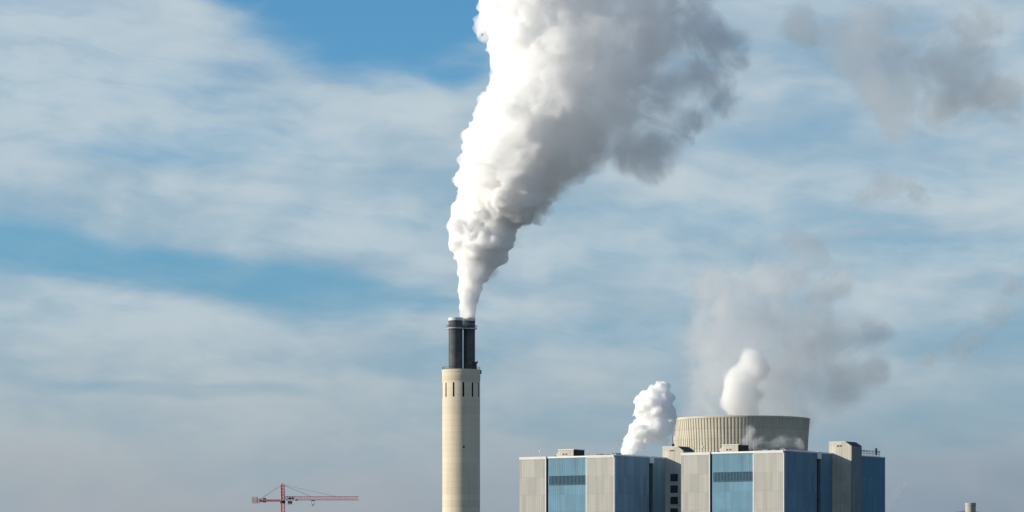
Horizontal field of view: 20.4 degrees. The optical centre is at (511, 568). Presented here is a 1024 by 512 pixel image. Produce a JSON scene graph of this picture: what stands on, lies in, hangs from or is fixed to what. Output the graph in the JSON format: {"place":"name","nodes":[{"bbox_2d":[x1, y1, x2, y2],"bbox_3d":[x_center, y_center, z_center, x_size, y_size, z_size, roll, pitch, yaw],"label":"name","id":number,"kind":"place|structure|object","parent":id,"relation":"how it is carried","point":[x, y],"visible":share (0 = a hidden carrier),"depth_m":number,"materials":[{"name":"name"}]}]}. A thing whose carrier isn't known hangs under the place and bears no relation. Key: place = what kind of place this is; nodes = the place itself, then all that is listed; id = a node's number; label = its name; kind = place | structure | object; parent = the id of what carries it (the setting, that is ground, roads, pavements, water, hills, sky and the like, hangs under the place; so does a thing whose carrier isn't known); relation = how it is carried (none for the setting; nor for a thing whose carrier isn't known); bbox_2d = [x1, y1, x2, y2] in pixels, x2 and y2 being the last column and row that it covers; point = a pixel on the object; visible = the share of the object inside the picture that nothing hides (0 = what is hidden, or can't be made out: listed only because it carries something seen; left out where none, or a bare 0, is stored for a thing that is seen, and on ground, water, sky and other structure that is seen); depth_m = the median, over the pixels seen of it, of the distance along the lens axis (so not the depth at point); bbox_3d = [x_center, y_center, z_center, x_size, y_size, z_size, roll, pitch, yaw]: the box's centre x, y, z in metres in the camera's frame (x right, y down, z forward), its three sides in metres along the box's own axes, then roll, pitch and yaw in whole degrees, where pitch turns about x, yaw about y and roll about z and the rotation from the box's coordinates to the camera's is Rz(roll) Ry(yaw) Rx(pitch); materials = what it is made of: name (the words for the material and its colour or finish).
{"place":"outdoors","nodes":[
{"label":"outdoors","id":0,"kind":"place"},
{"bbox_2d":[0,0,1023,511],"label":"sky","id":1,"kind":"structure","parent":0,"point":[240,240],"materials":[{"name":"blue"}]},
{"bbox_2d":[519,446,693,511],"bbox_3d":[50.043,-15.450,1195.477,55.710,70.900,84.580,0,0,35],"label":"boiler house","id":2,"kind":"structure","parent":0,"point":[569,480],"depth_m":1166.51,"materials":[{"name":"metal"}]},
{"bbox_2d":[681,441,884,511],"bbox_3d":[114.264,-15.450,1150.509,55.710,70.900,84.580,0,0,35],"label":"boiler house","id":3,"kind":"structure","parent":0,"point":[844,476],"depth_m":1124.53,"materials":[{"name":"white paint"}]},
{"label":"ground","id":4,"kind":"structure","parent":0,"visible":0},
{"bbox_2d":[252,484,358,511],"bbox_3d":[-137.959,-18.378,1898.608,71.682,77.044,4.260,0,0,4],"label":"tower crane","id":5,"kind":"object","parent":4,"relation":"on","point":[259,500],"visible":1,"depth_m":1898.98,"materials":[{"name":"red paint"}]},
{"bbox_2d":[670,415,809,451],"bbox_3d":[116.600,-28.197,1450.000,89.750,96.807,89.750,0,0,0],"label":"cooling tower","id":6,"kind":"structure","parent":4,"relation":"on","point":[716,433],"depth_m":1420.29,"materials":[{"name":"concrete"}]},
{"bbox_3d":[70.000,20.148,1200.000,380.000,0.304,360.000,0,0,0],"label":"yard pavement","id":7,"kind":"structure","parent":0,"visible":0},
{"bbox_2d":[442,317,481,511],"bbox_3d":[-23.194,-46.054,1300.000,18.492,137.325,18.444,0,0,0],"label":"chimney","id":8,"kind":"object","parent":7,"relation":"on","point":[461,433],"visible":1,"depth_m":1293.19,"materials":[{"name":"concrete"}]},
{"bbox_2d":[965,503,975,511],"bbox_3d":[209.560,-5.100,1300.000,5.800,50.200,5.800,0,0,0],"label":"metal stack","id":9,"kind":"object","parent":7,"relation":"on","point":[970,507],"visible":1,"depth_m":1297.97,"materials":[{"name":"white metal"}]}
]}

